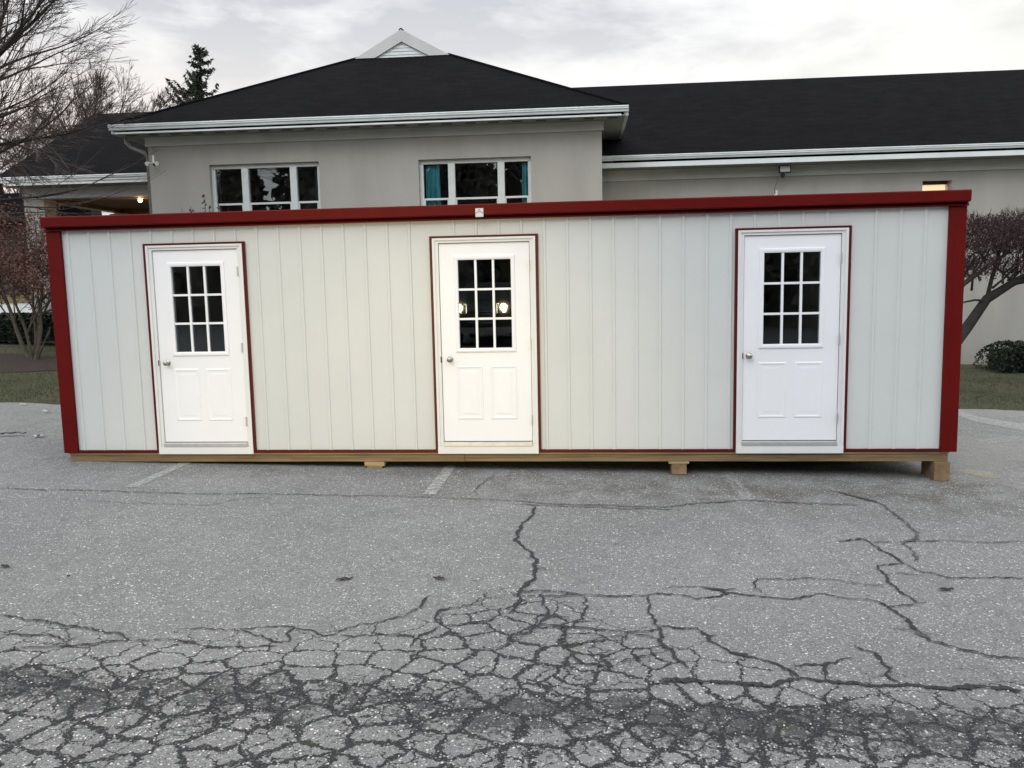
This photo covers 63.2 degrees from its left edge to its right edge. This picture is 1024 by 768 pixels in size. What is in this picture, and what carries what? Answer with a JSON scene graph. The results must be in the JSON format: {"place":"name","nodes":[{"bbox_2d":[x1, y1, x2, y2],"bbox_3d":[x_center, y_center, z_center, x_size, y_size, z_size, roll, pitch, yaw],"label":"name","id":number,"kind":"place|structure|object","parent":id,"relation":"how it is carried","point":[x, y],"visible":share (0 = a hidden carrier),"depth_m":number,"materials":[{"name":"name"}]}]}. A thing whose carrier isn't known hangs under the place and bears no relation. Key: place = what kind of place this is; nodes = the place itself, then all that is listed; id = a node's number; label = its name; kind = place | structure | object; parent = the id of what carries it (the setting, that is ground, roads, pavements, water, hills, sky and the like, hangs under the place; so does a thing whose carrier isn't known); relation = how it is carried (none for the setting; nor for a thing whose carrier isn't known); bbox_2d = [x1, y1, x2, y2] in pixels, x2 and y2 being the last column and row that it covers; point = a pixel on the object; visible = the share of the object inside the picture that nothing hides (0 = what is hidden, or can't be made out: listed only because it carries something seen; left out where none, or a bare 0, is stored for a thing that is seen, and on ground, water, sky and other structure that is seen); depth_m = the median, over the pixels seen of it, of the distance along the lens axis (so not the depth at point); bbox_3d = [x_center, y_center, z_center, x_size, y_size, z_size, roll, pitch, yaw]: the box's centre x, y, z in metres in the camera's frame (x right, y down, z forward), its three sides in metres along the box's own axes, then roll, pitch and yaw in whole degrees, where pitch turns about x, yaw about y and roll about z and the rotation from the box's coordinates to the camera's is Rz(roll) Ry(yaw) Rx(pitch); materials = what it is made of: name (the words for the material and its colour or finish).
{"place":"outdoors","nodes":[
{"label":"outdoors","id":0,"kind":"place"},
{"bbox_2d":[0,402,1023,767],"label":"parking lot","id":1,"kind":"structure","parent":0,"point":[706,552],"depth_m":4.92,"materials":[{"name":"grey asphalt"}]},
{"bbox_2d":[0,432,26,434],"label":"parking line","id":2,"kind":"object","parent":1,"relation":"on","point":[11,432],"visible":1,"depth_m":10.53,"materials":[{"name":"white paint"}]},
{"bbox_2d":[126,462,191,486],"bbox_3d":[-3.422,0.735,9.900,0.119,0.002,4.060,-1,7,5],"label":"parking line","id":3,"kind":"object","parent":1,"relation":"on","point":[158,475],"visible":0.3,"depth_m":8.37,"materials":[{"name":"grey paint"}]},
{"bbox_2d":[336,577,352,579],"bbox_3d":[-1.092,1.267,5.435,0.120,0.012,0.036,-3,7,-16],"label":"fallen leaf","id":4,"kind":"object","parent":1,"relation":"on","point":[342,578],"visible":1,"depth_m":5.43,"materials":[{"name":"brown plant"}]},
{"bbox_2d":[364,461,388,467],"bbox_3d":[-1.418,0.819,8.985,0.212,0.062,0.520,-1,7,5],"label":"timber block","id":5,"kind":"object","parent":1,"relation":"on","point":[374,464],"depth_m":8.73,"materials":[{"name":"brown wood"}]},
{"bbox_2d":[423,461,456,493],"bbox_3d":[-0.572,0.770,9.638,0.123,0.002,4.060,-1,7,5],"label":"parking line","id":6,"kind":"object","parent":1,"relation":"on","point":[440,484],"visible":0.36,"depth_m":8.21,"materials":[{"name":"grey paint"}]},
{"bbox_2d":[40,189,971,461],"bbox_3d":[-0.161,-0.636,9.646,9.272,2.618,2.614,-1,7,5],"label":"portable cabin","id":7,"kind":"object","parent":1,"relation":"on","point":[794,327],"visible":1,"depth_m":8.46,"materials":[{"name":"white metal"}]},
{"bbox_2d":[142,241,256,453],"bbox_3d":[-3.278,-0.360,8.763,1.096,2.226,0.122,-1,7,5],"label":"door","id":8,"kind":"structure","parent":7,"relation":"in","point":[204,400],"depth_m":8.78,"materials":[{"name":"white paint"}]},
{"bbox_2d":[429,234,540,453],"bbox_3d":[-0.266,-0.388,8.478,1.096,2.226,0.122,-1,7,5],"label":"door","id":9,"kind":"structure","parent":7,"relation":"in","point":[487,400],"depth_m":8.50,"materials":[{"name":"white paint"}]},
{"bbox_2d":[733,225,851,452],"bbox_3d":[2.744,-0.416,8.194,1.096,2.226,0.122,-1,7,5],"label":"door","id":10,"kind":"structure","parent":7,"relation":"in","point":[788,398],"depth_m":8.21,"materials":[{"name":"white paint"}]},
{"bbox_2d":[668,461,688,474],"bbox_3d":[1.710,0.829,8.643,0.205,0.132,0.420,-1,7,5],"label":"timber block","id":11,"kind":"object","parent":1,"relation":"on","point":[678,467],"depth_m":8.44,"materials":[{"name":"brown wood"}]},
{"bbox_2d":[921,461,949,480],"bbox_3d":[4.244,0.841,8.350,0.145,0.188,0.335,-1,7,5],"label":"timber block","id":12,"kind":"object","parent":1,"relation":"on","point":[936,470],"depth_m":8.19,"materials":[{"name":"brown wood"}]},
{"bbox_2d":[938,587,953,589],"bbox_3d":[2.744,1.294,5.263,0.100,0.012,0.042,-1,7,5],"label":"fallen leaf","id":13,"kind":"object","parent":1,"relation":"on","point":[945,588],"visible":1,"depth_m":5.26,"materials":[{"name":"brown plant"}]},
{"bbox_2d":[958,411,1023,429],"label":"parking line","id":14,"kind":"object","parent":1,"relation":"on","point":[959,412],"visible":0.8,"depth_m":11.65,"materials":[{"name":"grey paint"}]},
{"bbox_2d":[0,318,1023,410],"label":"lawn","id":15,"kind":"structure","parent":0,"point":[14,348],"depth_m":15.40,"materials":[{"name":"green plant"}]},
{"bbox_2d":[0,311,54,342],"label":"hedge","id":16,"kind":"object","parent":15,"relation":"on","point":[7,332],"visible":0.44,"depth_m":20.07,"materials":[{"name":"green plant"}]},
{"bbox_2d":[0,353,56,371],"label":"mulch bed","id":17,"kind":"object","parent":15,"relation":"on","point":[44,363],"visible":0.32,"depth_m":17.49,"materials":[{"name":"brown soil"}]},
{"bbox_2d":[0,189,65,359],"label":"bush","id":18,"kind":"object","parent":17,"relation":"on","point":[18,266],"visible":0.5,"depth_m":17.75,"materials":[{"name":"brown plant"}]},
{"bbox_2d":[0,193,91,312],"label":"outbuilding","id":19,"kind":"structure","parent":15,"relation":"on","point":[20,202],"depth_m":33.98,"materials":[{"name":"brown"}]},
{"bbox_2d":[0,69,140,192],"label":"bare tree","id":20,"kind":"object","parent":15,"relation":"on","point":[18,147],"visible":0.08,"depth_m":39.73,"materials":[{"name":"brown plant"}]},
{"bbox_2d":[0,0,164,228],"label":"bare tree","id":21,"kind":"object","parent":15,"relation":"on","point":[16,36],"visible":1,"depth_m":15.42,"materials":[{"name":"brown plant"}]},
{"bbox_2d":[1,52,196,214],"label":"bare tree","id":22,"kind":"object","parent":15,"relation":"on","point":[141,103],"visible":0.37,"depth_m":34.42,"materials":[{"name":"brown plant"}]},
{"bbox_2d":[156,44,218,107],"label":"spruce tree","id":23,"kind":"object","parent":15,"relation":"on","point":[198,85],"visible":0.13,"depth_m":46.00,"materials":[{"name":"green plant"}]},
{"bbox_2d":[181,194,221,212],"bbox_3d":[-5.751,-1.830,15.833,1.122,3.520,0.295,2,7,26],"label":"shrub","id":24,"kind":"object","parent":15,"relation":"on","point":[220,209],"visible":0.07,"depth_m":15.71,"materials":[{"name":"brown plant"}]},
{"bbox_2d":[0,28,1023,363],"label":"building","id":25,"kind":"structure","parent":15,"relation":"on","point":[400,118],"depth_m":19.30,"materials":[{"name":"paint"}]},
{"bbox_2d":[145,146,158,165],"bbox_3d":[-7.954,-5.074,18.502,0.319,0.469,0.310,-1,7,5],"label":"floodlight","id":26,"kind":"object","parent":25,"relation":"attached to","point":[156,163],"visible":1,"depth_m":18.48,"materials":[{"name":"white paint"}]},
{"bbox_2d":[211,162,320,211],"bbox_3d":[-5.478,-3.955,18.766,2.506,1.943,0.260,-1,7,5],"label":"window","id":27,"kind":"structure","parent":25,"relation":"in","point":[295,203],"depth_m":18.63,"materials":[{"name":"white paint"}]},
{"bbox_2d":[419,157,531,205],"bbox_3d":[-0.785,-3.985,18.374,2.466,1.903,0.261,-1,7,5],"label":"window","id":28,"kind":"structure","parent":25,"relation":"in","point":[433,194],"depth_m":18.27,"materials":[{"name":"white paint"}]},
{"bbox_2d":[773,165,790,194],"bbox_3d":[6.285,-4.727,19.377,0.331,0.655,0.320,-1,7,5],"label":"floodlight","id":29,"kind":"object","parent":25,"relation":"attached to","point":[784,169],"visible":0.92,"depth_m":19.21,"materials":[{"name":"white paint"}]},
{"bbox_2d":[922,181,948,190],"bbox_3d":[9.861,-4.135,19.519,0.655,1.200,0.128,-1,7,5],"label":"window","id":30,"kind":"structure","parent":25,"relation":"in","point":[932,185],"depth_m":19.49,"materials":[{"name":"beige glass"}]},
{"bbox_2d":[961,206,1023,343],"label":"flat topped tree","id":31,"kind":"object","parent":15,"relation":"on","point":[984,230],"visible":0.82,"depth_m":14.42,"materials":[{"name":"brown plant"}]},
{"bbox_2d":[972,340,1023,373],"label":"hedge","id":32,"kind":"object","parent":15,"relation":"on","point":[1009,359],"visible":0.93,"depth_m":17.92,"materials":[{"name":"green plant"}]},
{"bbox_2d":[0,0,1023,214],"label":"sky","id":33,"kind":"structure","parent":0,"point":[569,43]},
{"bbox_2d":[847,461,862,462],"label":"timber block","id":34,"kind":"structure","parent":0,"point":[855,461],"depth_m":9.01,"materials":[{"name":"brown wood"}]}
]}

